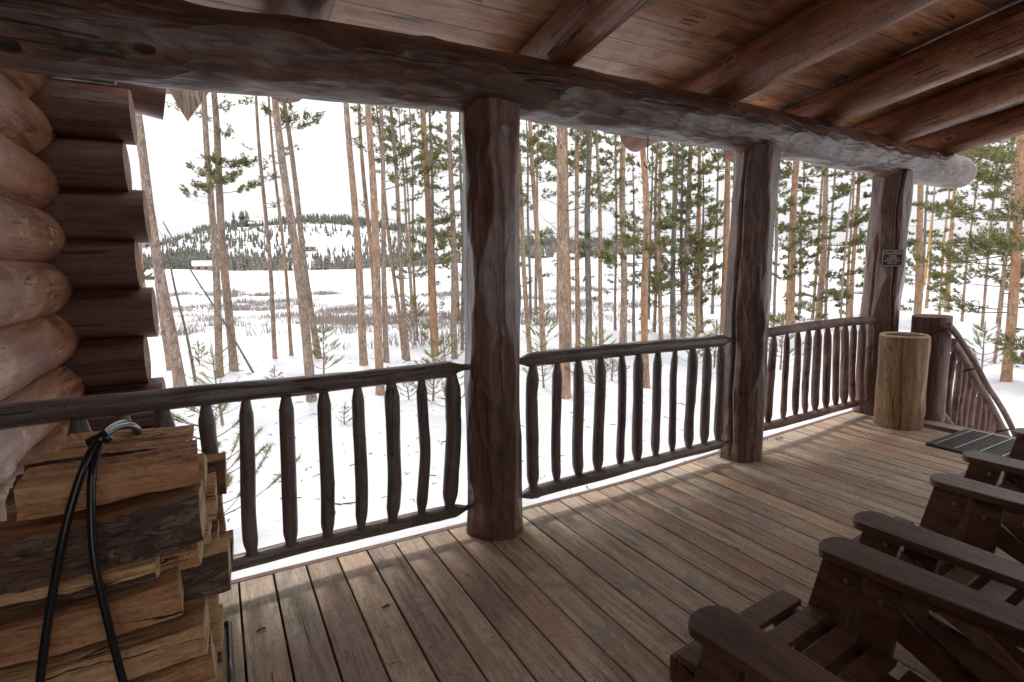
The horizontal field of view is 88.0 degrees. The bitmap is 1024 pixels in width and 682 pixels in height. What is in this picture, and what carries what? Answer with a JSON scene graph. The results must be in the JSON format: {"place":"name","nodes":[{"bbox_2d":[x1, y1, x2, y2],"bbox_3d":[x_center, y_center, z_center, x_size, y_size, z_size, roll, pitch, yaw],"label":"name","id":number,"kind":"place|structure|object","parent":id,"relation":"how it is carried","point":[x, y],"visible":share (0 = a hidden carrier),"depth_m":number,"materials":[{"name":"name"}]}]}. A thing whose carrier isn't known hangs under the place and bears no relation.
{"place":"outdoors","nodes":[
{"label":"outdoors","id":0,"kind":"place"},
{"bbox_2d":[0,68,208,521],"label":"log cabin wing","id":1,"kind":"structure","parent":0,"point":[78,311],"depth_m":2.83,"materials":[{"name":"wood"}]},
{"bbox_2d":[0,0,1023,187],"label":"porch roof","id":2,"kind":"structure","parent":1,"relation":"attached to","point":[925,91],"depth_m":2.79,"materials":[{"name":"wood"}]},
{"bbox_2d":[126,92,1023,246],"label":"sky","id":3,"kind":"structure","parent":0,"point":[321,163],"materials":[{"name":"white"}]},
{"bbox_2d":[142,222,1023,579],"bbox_3d":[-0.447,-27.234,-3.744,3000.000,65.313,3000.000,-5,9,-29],"label":"snow ground","id":4,"kind":"structure","parent":0,"point":[256,348],"depth_m":13.12,"materials":[{"name":"snow"}]},
{"bbox_2d":[135,113,186,386],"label":"pine tree","id":5,"kind":"object","parent":4,"relation":"on","point":[178,377],"visible":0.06,"depth_m":12.52,"materials":[{"name":"brown plant"}]},
{"bbox_2d":[159,231,196,379],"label":"dead tree","id":6,"kind":"object","parent":4,"relation":"on","point":[185,328],"visible":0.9,"depth_m":12.89,"materials":[{"name":"wood"}]},
{"bbox_2d":[166,96,235,377],"bbox_3d":[-7.826,-6.034,13.465,2.184,14.072,3.443,-1,8,-2],"label":"pine tree","id":7,"kind":"object","parent":4,"relation":"on","point":[209,186],"visible":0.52,"depth_m":13.48,"materials":[{"name":"brown plant"}]},
{"bbox_2d":[179,343,240,424],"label":"pine sapling","id":8,"kind":"object","parent":4,"relation":"on","point":[215,378],"visible":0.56,"depth_m":9.44,"materials":[{"name":"green plant"}]},
{"bbox_2d":[185,93,263,371],"bbox_3d":[-8.041,-6.379,14.577,3.248,14.392,2.400,6,10,41],"label":"pine tree","id":9,"kind":"object","parent":4,"relation":"on","point":[216,158],"visible":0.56,"depth_m":14.08,"materials":[{"name":"brown plant"}]},
{"bbox_2d":[171,403,302,514],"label":"pine sapling","id":10,"kind":"object","parent":4,"relation":"on","point":[179,419],"visible":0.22,"depth_m":5.45,"materials":[{"name":"green plant"}]},
{"bbox_2d":[240,96,284,358],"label":"pine tree","id":11,"kind":"object","parent":4,"relation":"on","point":[272,303],"visible":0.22,"depth_m":16.12,"materials":[{"name":"brown plant"}]},
{"bbox_2d":[266,97,301,355],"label":"pine tree","id":12,"kind":"object","parent":4,"relation":"on","point":[273,161],"visible":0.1,"depth_m":16.61,"materials":[{"name":"beige plant"}]},
{"bbox_2d":[259,101,324,358],"bbox_3d":[-6.693,-5.935,16.263,3.374,13.019,2.472,2,8,18],"label":"pine tree","id":13,"kind":"object","parent":4,"relation":"on","point":[285,117],"visible":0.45,"depth_m":15.90,"materials":[{"name":"brown plant"}]},
{"bbox_2d":[271,97,316,402],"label":"pine tree","id":14,"kind":"object","parent":4,"relation":"on","point":[303,309],"visible":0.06,"depth_m":11.25,"materials":[{"name":"brown plant"}]},
{"bbox_2d":[312,324,343,373],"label":"pine sapling","id":15,"kind":"object","parent":4,"relation":"on","point":[315,353],"visible":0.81,"depth_m":13.93,"materials":[{"name":"green plant"}]},
{"bbox_2d":[343,103,367,365],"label":"pine tree","id":16,"kind":"object","parent":4,"relation":"on","point":[363,358],"visible":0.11,"depth_m":14.83,"materials":[{"name":"beige plant"}]},
{"bbox_2d":[357,104,373,328],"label":"pine tree","id":17,"kind":"object","parent":4,"relation":"on","point":[366,207],"visible":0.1,"depth_m":18.16,"materials":[{"name":"beige plant"}]},
{"bbox_2d":[359,105,384,395],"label":"pine tree","id":18,"kind":"object","parent":4,"relation":"on","point":[378,355],"visible":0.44,"depth_m":11.35,"materials":[{"name":"beige plant"}]},
{"bbox_2d":[352,106,394,362],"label":"pine tree","id":19,"kind":"object","parent":4,"relation":"on","point":[383,271],"visible":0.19,"depth_m":15.31,"materials":[{"name":"brown plant"}]},
{"bbox_2d":[357,107,431,360],"bbox_3d":[-3.787,-5.697,16.133,3.503,12.787,2.419,-1,8,2],"label":"pine tree","id":20,"kind":"object","parent":4,"relation":"on","point":[401,277],"visible":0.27,"depth_m":15.96,"materials":[{"name":"green plant"}]},
{"bbox_2d":[350,105,439,359],"bbox_3d":[-3.735,-3.950,16.856,2.816,9.205,2.539,0,8,4],"label":"pine tree","id":21,"kind":"object","parent":4,"relation":"on","point":[402,170],"visible":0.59,"depth_m":16.49,"materials":[{"name":"green plant"}]},
{"bbox_2d":[379,106,436,310],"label":"pine tree","id":22,"kind":"object","parent":4,"relation":"on","point":[406,228],"visible":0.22,"depth_m":32.19,"materials":[{"name":"green plant"}]},
{"bbox_2d":[384,110,436,319],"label":"pine tree","id":23,"kind":"object","parent":4,"relation":"on","point":[399,146],"visible":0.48,"depth_m":31.31,"materials":[{"name":"green plant"}]},
{"bbox_2d":[380,109,453,340],"bbox_3d":[-3.852,-6.249,21.135,2.407,12.645,3.107,2,9,23],"label":"pine tree","id":24,"kind":"object","parent":4,"relation":"on","point":[438,153],"visible":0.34,"depth_m":21.00,"materials":[{"name":"green plant"}]},
{"bbox_2d":[401,110,462,335],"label":"pine tree","id":25,"kind":"object","parent":4,"relation":"on","point":[412,139],"visible":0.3,"depth_m":20.11,"materials":[{"name":"green plant"}]},
{"bbox_2d":[410,110,462,355],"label":"pine tree","id":26,"kind":"object","parent":4,"relation":"on","point":[429,252],"visible":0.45,"depth_m":16.81,"materials":[{"name":"orange plant"}]},
{"bbox_2d":[411,333,464,406],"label":"pine sapling","id":27,"kind":"object","parent":4,"relation":"on","point":[444,355],"visible":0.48,"depth_m":9.30,"materials":[{"name":"green plant"}]},
{"bbox_2d":[419,111,462,358],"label":"pine tree","id":28,"kind":"object","parent":4,"relation":"on","point":[451,189],"visible":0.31,"depth_m":16.33,"materials":[{"name":"green plant"}]},
{"bbox_2d":[228,241,664,270],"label":"bare woodland","id":29,"kind":"object","parent":4,"relation":"on","point":[315,265],"visible":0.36,"depth_m":377.57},
{"bbox_2d":[440,112,464,349],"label":"pine tree","id":30,"kind":"object","parent":4,"relation":"on","point":[462,317],"visible":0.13,"depth_m":17.66,"materials":[{"name":"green plant"}]},
{"bbox_2d":[158,284,828,349],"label":"willow scrub","id":31,"kind":"object","parent":4,"relation":"on","point":[342,320],"visible":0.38,"depth_m":38.09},
{"bbox_2d":[519,137,535,351],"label":"pine tree","id":32,"kind":"object","parent":4,"relation":"on","point":[525,300],"visible":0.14,"depth_m":16.82,"materials":[{"name":"beige plant"}]},
{"bbox_2d":[520,121,552,319],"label":"pine tree","id":33,"kind":"object","parent":4,"relation":"on","point":[529,282],"visible":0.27,"depth_m":29.07,"materials":[{"name":"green plant"}]},
{"bbox_2d":[519,121,556,350],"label":"pine tree","id":34,"kind":"object","parent":4,"relation":"on","point":[533,142],"visible":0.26,"depth_m":16.38,"materials":[{"name":"beige plant"}]},
{"bbox_2d":[520,123,556,315],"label":"pine tree","id":35,"kind":"object","parent":4,"relation":"on","point":[532,232],"visible":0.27,"depth_m":32.02,"materials":[{"name":"green plant"}]},
{"bbox_2d":[539,124,585,318],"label":"pine tree","id":36,"kind":"object","parent":4,"relation":"on","point":[569,153],"visible":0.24,"depth_m":29.18,"materials":[{"name":"green plant"}]},
{"bbox_2d":[519,126,628,398],"bbox_3d":[0.972,-5.939,10.942,3.234,14.386,3.579,-5,9,-29],"label":"pine tree","id":37,"kind":"object","parent":4,"relation":"on","point":[563,277],"visible":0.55,"depth_m":10.86,"materials":[{"name":"beige plant"}]},
{"bbox_2d":[143,210,1023,270],"bbox_3d":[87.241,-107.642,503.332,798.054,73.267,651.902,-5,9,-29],"label":"woodland","id":38,"kind":"object","parent":4,"relation":"on","point":[188,252],"visible":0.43,"depth_m":490.81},
{"bbox_2d":[568,129,598,346],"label":"pine tree","id":39,"kind":"object","parent":4,"relation":"on","point":[578,132],"visible":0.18,"depth_m":17.96,"materials":[{"name":"beige plant"}]},
{"bbox_2d":[573,131,608,345],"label":"pine tree","id":40,"kind":"object","parent":4,"relation":"on","point":[588,294],"visible":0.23,"depth_m":17.93,"materials":[{"name":"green plant"}]},
{"bbox_2d":[567,130,626,344],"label":"pine tree","id":41,"kind":"object","parent":4,"relation":"on","point":[608,243],"visible":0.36,"depth_m":17.95,"materials":[{"name":"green plant"}]},
{"bbox_2d":[582,130,641,330],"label":"pine tree","id":42,"kind":"object","parent":4,"relation":"on","point":[615,267],"visible":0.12,"depth_m":22.04,"materials":[{"name":"green plant"}]},
{"bbox_2d":[595,140,636,342],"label":"pine tree","id":43,"kind":"object","parent":4,"relation":"on","point":[623,310],"visible":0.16,"depth_m":18.42,"materials":[{"name":"beige plant"}]},
{"bbox_2d":[613,153,654,340],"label":"pine tree","id":44,"kind":"object","parent":4,"relation":"on","point":[633,221],"visible":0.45,"depth_m":19.41,"materials":[{"name":"green plant"}]},
{"bbox_2d":[597,149,679,388],"bbox_3d":[2.830,-5.618,11.708,2.477,13.462,3.421,1,8,13],"label":"pine tree","id":45,"kind":"object","parent":4,"relation":"on","point":[627,239],"visible":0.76,"depth_m":11.57,"materials":[{"name":"green plant"}]},
{"bbox_2d":[618,142,672,331],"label":"pine tree","id":46,"kind":"object","parent":4,"relation":"on","point":[655,253],"visible":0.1,"depth_m":22.35,"materials":[{"name":"green plant"}]},
{"bbox_2d":[619,142,685,319],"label":"pine tree","id":47,"kind":"object","parent":4,"relation":"on","point":[652,149],"visible":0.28,"depth_m":28.31,"materials":[{"name":"green plant"}]},
{"bbox_2d":[626,141,709,338],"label":"pine tree","id":48,"kind":"object","parent":4,"relation":"on","point":[659,179],"visible":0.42,"depth_m":19.57,"materials":[{"name":"green plant"}]},
{"bbox_2d":[648,143,715,338],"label":"pine tree","id":49,"kind":"object","parent":4,"relation":"on","point":[685,190],"visible":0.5,"depth_m":19.73,"materials":[{"name":"green plant"}]},
{"bbox_2d":[652,144,712,309],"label":"pine tree","id":50,"kind":"object","parent":4,"relation":"on","point":[681,226],"visible":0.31,"depth_m":20.03,"materials":[{"name":"green plant"}]},
{"bbox_2d":[648,145,728,336],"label":"pine tree","id":51,"kind":"object","parent":4,"relation":"on","point":[686,270],"visible":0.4,"depth_m":19.77,"materials":[{"name":"green plant"}]},
{"bbox_2d":[667,148,726,332],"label":"pine tree","id":52,"kind":"object","parent":4,"relation":"on","point":[710,225],"visible":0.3,"depth_m":19.98,"materials":[{"name":"green plant"}]},
{"bbox_2d":[676,158,724,332],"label":"pine tree","id":53,"kind":"object","parent":4,"relation":"on","point":[713,266],"visible":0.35,"depth_m":21.78,"materials":[{"name":"green plant"}]},
{"bbox_2d":[703,149,732,332],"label":"pine tree","id":54,"kind":"object","parent":4,"relation":"on","point":[726,221],"visible":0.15,"depth_m":21.16,"materials":[{"name":"orange plant"}]},
{"bbox_2d":[772,183,810,326],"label":"pine tree","id":55,"kind":"object","parent":4,"relation":"on","point":[795,243],"visible":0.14,"depth_m":23.49,"materials":[{"name":"brown plant"}]},
{"bbox_2d":[769,161,838,324],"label":"pine tree","id":56,"kind":"object","parent":4,"relation":"on","point":[792,266],"visible":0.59,"depth_m":23.35,"materials":[{"name":"green plant"}]},
{"bbox_2d":[777,168,868,320],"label":"pine tree","id":57,"kind":"object","parent":4,"relation":"on","point":[820,298],"visible":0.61,"depth_m":24.95,"materials":[{"name":"green plant"}]},
{"bbox_2d":[796,168,850,318],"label":"pine tree","id":58,"kind":"object","parent":4,"relation":"on","point":[817,257],"visible":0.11,"depth_m":26.59,"materials":[{"name":"green plant"}]},
{"bbox_2d":[822,172,864,332],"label":"pine tree","id":59,"kind":"object","parent":4,"relation":"on","point":[844,264],"visible":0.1,"depth_m":21.77,"materials":[{"name":"brown plant"}]},
{"bbox_2d":[828,175,871,316],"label":"pine tree","id":60,"kind":"object","parent":4,"relation":"on","point":[859,181],"visible":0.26,"depth_m":28.12,"materials":[{"name":"green plant"}]},
{"bbox_2d":[900,185,956,314],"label":"pine tree","id":61,"kind":"object","parent":4,"relation":"on","point":[918,241],"visible":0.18,"depth_m":22.01,"materials":[{"name":"green plant"}]},
{"bbox_2d":[905,153,974,313],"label":"pine tree","id":62,"kind":"object","parent":4,"relation":"on","point":[946,229],"visible":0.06,"depth_m":28.13,"materials":[{"name":"green plant"}]},
{"bbox_2d":[906,134,1023,381],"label":"pine tree","id":63,"kind":"object","parent":4,"relation":"on","point":[1015,247],"visible":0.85,"depth_m":11.13,"materials":[{"name":"green plant"}]},
{"bbox_2d":[917,138,1023,362],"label":"pine tree","id":64,"kind":"object","parent":4,"relation":"on","point":[983,150],"visible":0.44,"depth_m":14.52,"materials":[{"name":"green plant"}]},
{"bbox_2d":[964,320,1003,369],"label":"pine sapling","id":65,"kind":"object","parent":4,"relation":"on","point":[978,341],"visible":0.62,"depth_m":12.34,"materials":[{"name":"green plant"}]},
{"bbox_2d":[960,140,1014,329],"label":"pine tree","id":66,"kind":"object","parent":4,"relation":"on","point":[985,289],"visible":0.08,"depth_m":21.15,"materials":[{"name":"green plant"}]},
{"bbox_2d":[957,147,1023,294],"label":"pine tree","id":67,"kind":"object","parent":4,"relation":"on","point":[1002,215],"visible":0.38,"depth_m":15.06,"materials":[{"name":"green plant"}]},
{"bbox_2d":[219,410,1023,681],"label":"deck","id":68,"kind":"structure","parent":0,"point":[661,556],"depth_m":2.42,"materials":[{"name":"wood"}]},
{"bbox_2d":[35,420,234,681],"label":"firewood rack","id":69,"kind":"object","parent":68,"relation":"on","point":[95,444],"visible":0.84,"depth_m":1.26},
{"bbox_2d":[460,98,522,542],"bbox_3d":[-0.105,-0.054,2.730,0.307,2.194,0.313,-5,9,-29],"label":"log post","id":70,"kind":"object","parent":68,"relation":"on","point":[490,127],"visible":0.98,"depth_m":2.60,"materials":[{"name":"wood"}]},
{"bbox_2d":[0,361,469,571],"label":"porch railing","id":71,"kind":"object","parent":70,"relation":"attached to","point":[78,413],"visible":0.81,"depth_m":2.34,"materials":[{"name":"wood"}]},
{"bbox_2d":[520,335,733,498],"bbox_3d":[0.778,0.412,3.314,1.764,0.834,0.112,-5,9,-29],"label":"porch railing","id":72,"kind":"object","parent":70,"relation":"attached to","point":[532,361],"visible":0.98,"depth_m":3.23,"materials":[{"name":"wood"}]},
{"bbox_2d":[718,144,780,462],"bbox_3d":[1.670,-0.224,3.759,0.303,2.194,0.314,-4,8,-29],"label":"log post","id":73,"kind":"object","parent":68,"relation":"on","point":[748,286],"visible":0.91,"depth_m":3.65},
{"bbox_2d":[670,537,1023,681],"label":"adirondack chair","id":74,"kind":"object","parent":68,"relation":"on","point":[816,633],"visible":1,"depth_m":1.41,"materials":[{"name":"wood"}]},
{"bbox_2d":[852,171,914,415],"bbox_3d":[3.405,-0.406,4.875,0.320,2.194,0.324,-4,8,-29],"label":"log post","id":75,"kind":"object","parent":68,"relation":"on","point":[890,211],"visible":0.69,"depth_m":4.74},
{"bbox_2d":[764,316,875,430],"bbox_3d":[2.547,0.242,4.389,1.836,0.835,0.090,-6,9,-33],"label":"porch railing","id":76,"kind":"object","parent":75,"relation":"attached to","point":[847,365],"visible":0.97,"depth_m":4.39,"materials":[{"name":"brown wood"}]},
{"bbox_2d":[881,249,903,266],"bbox_3d":[3.347,-0.729,4.664,0.158,0.148,0.004,3,9,24],"label":"caution sign","id":77,"kind":"object","parent":75,"relation":"attached to","point":[892,258],"visible":1,"depth_m":4.66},
{"bbox_2d":[873,332,930,430],"bbox_3d":[3.314,0.333,4.513,0.365,0.793,0.356,-5,9,-29],"label":"log stump","id":78,"kind":"object","parent":68,"relation":"on","point":[901,380],"visible":1,"depth_m":4.39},
{"bbox_2d":[911,314,952,427],"bbox_3d":[3.763,0.872,4.839,0.303,2.220,0.306,-7,10,-28],"label":"newel post","id":79,"kind":"object","parent":68,"relation":"attached to","point":[937,378],"visible":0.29,"depth_m":4.62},
{"bbox_2d":[930,322,1014,435],"bbox_3d":[4.463,0.748,5.086,1.930,1.998,0.192,-5,9,-29],"label":"stair railing","id":80,"kind":"object","parent":79,"relation":"attached to","point":[966,406],"visible":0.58,"depth_m":4.97,"materials":[{"name":"brown wood"}]},
{"bbox_2d":[847,473,1023,681],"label":"adirondack chair","id":81,"kind":"object","parent":68,"relation":"on","point":[972,560],"visible":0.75,"depth_m":1.70,"materials":[{"name":"wood"}]},
{"bbox_2d":[926,429,1014,456],"bbox_3d":[3.774,0.827,3.631,0.670,0.026,1.330,-5,9,-29],"label":"boot grate","id":82,"kind":"object","parent":68,"relation":"on","point":[961,441],"visible":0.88,"depth_m":4.02,"materials":[{"name":"metal"}]},
{"bbox_2d":[933,428,1023,541],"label":"adirondack chair","id":83,"kind":"object","parent":68,"relation":"on","point":[997,470],"visible":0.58,"depth_m":2.26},
{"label":"split log","id":84,"kind":"object","parent":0,"visible":0},
{"bbox_2d":[128,629,216,681],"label":"split log","id":85,"kind":"object","parent":84,"relation":"on","point":[201,669],"visible":0.4,"depth_m":1.48,"materials":[{"name":"brown wood"}]},
{"bbox_2d":[0,597,209,681],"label":"split log","id":86,"kind":"object","parent":85,"relation":"on","point":[163,644],"visible":0.76,"depth_m":1.41,"materials":[{"name":"brown wood"}]},
{"bbox_2d":[0,566,183,666],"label":"split log","id":87,"kind":"object","parent":86,"relation":"on","point":[77,623],"visible":0.69,"depth_m":1.33,"materials":[{"name":"red wood"}]},
{"bbox_2d":[0,556,160,614],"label":"split log","id":88,"kind":"object","parent":87,"relation":"on","point":[124,576],"visible":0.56,"depth_m":1.32,"materials":[{"name":"brown wood"}]},
{"bbox_2d":[0,479,205,594],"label":"split log","id":89,"kind":"object","parent":88,"relation":"on","point":[142,527],"visible":0.88,"depth_m":1.35,"materials":[{"name":"red wood"}]},
{"bbox_2d":[14,439,199,520],"bbox_3d":[-1.055,0.366,1.416,0.378,0.104,0.162,-6,9,-31],"label":"split log","id":90,"kind":"object","parent":89,"relation":"on","point":[42,491],"visible":0.89,"depth_m":1.37,"materials":[{"name":"red wood"}]},
{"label":"split log","id":91,"kind":"object","parent":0,"visible":0},
{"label":"split log","id":92,"kind":"object","parent":91,"relation":"on","visible":0},
{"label":"split log","id":93,"kind":"object","parent":92,"relation":"on","visible":0},
{"bbox_2d":[210,603,223,652],"bbox_3d":[-1.129,0.957,1.633,0.428,0.118,0.147,-5,9,-29],"label":"split log","id":94,"kind":"object","parent":93,"relation":"on","point":[217,629],"visible":0.1,"depth_m":1.69,"materials":[{"name":"brown wood"}]},
{"bbox_2d":[207,594,218,623],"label":"split log","id":95,"kind":"object","parent":94,"relation":"on","point":[213,603],"visible":0.06,"depth_m":1.67,"materials":[{"name":"brown wood"}]},
{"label":"split log","id":96,"kind":"object","parent":95,"relation":"on","visible":0},
{"bbox_2d":[180,537,231,601],"bbox_3d":[-1.059,0.709,1.544,0.428,0.145,0.141,-5,9,-29],"label":"split log","id":97,"kind":"object","parent":96,"relation":"on","point":[210,575],"visible":0.23,"depth_m":1.57,"materials":[{"name":"brown wood"}]},
{"bbox_2d":[160,541,203,571],"bbox_3d":[-0.977,0.609,1.515,0.158,0.070,0.146,-5,9,-29],"label":"split log","id":98,"kind":"object","parent":97,"relation":"on","point":[189,556],"visible":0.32,"depth_m":1.48,"materials":[{"name":"red wood"}]},
{"bbox_2d":[203,506,211,546],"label":"split log","id":99,"kind":"object","parent":97,"relation":"on","point":[207,540],"visible":0.05,"depth_m":1.64,"materials":[{"name":"brown wood"}]},
{"bbox_2d":[98,453,206,505],"bbox_3d":[-1.141,0.441,1.558,0.428,0.143,0.134,-5,9,-29],"label":"split log","id":100,"kind":"object","parent":99,"relation":"on","point":[202,458],"visible":0.06,"depth_m":1.65,"materials":[{"name":"brown wood"}]},
{"bbox_2d":[24,436,188,472],"bbox_3d":[-1.151,0.338,1.535,0.368,0.073,0.132,-5,9,-29],"label":"split log","id":101,"kind":"object","parent":100,"relation":"on","point":[77,454],"visible":0.39,"depth_m":1.50,"materials":[{"name":"red wood"}]},
{"bbox_2d":[61,424,193,450],"bbox_3d":[-1.208,0.314,1.688,0.338,0.067,0.126,-4,8,-29],"label":"split log","id":102,"kind":"object","parent":101,"relation":"on","point":[77,440],"visible":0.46,"depth_m":1.67,"materials":[{"name":"brown wood"}]},
{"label":"split log","id":103,"kind":"object","parent":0,"visible":0},
{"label":"split log","id":104,"kind":"object","parent":103,"relation":"on","visible":0},
{"bbox_2d":[219,529,233,562],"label":"split log","id":105,"kind":"object","parent":104,"relation":"on","point":[229,534],"visible":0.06,"depth_m":1.82,"materials":[{"name":"red wood"}]},
{"bbox_2d":[211,517,218,539],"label":"split log","id":106,"kind":"object","parent":105,"relation":"on","point":[215,531],"visible":0.02,"depth_m":1.70,"materials":[{"name":"red wood"}]},
{"bbox_2d":[205,472,217,521],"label":"split log","id":107,"kind":"object","parent":106,"relation":"on","point":[211,502],"visible":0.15,"depth_m":1.67,"materials":[{"name":"brown wood"}]},
{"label":"split log","id":108,"kind":"object","parent":104,"relation":"on","visible":0},
{"bbox_2d":[217,495,225,532],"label":"split log","id":109,"kind":"object","parent":108,"relation":"on","point":[221,516],"visible":0.04,"depth_m":1.91,"materials":[{"name":"brown wood"}]},
{"bbox_2d":[206,452,226,495],"bbox_3d":[-1.228,0.484,1.834,0.428,0.151,0.139,-5,9,-29],"label":"split log","id":110,"kind":"object","parent":109,"relation":"on","point":[216,462],"visible":0.18,"depth_m":1.88,"materials":[{"name":"brown wood"}]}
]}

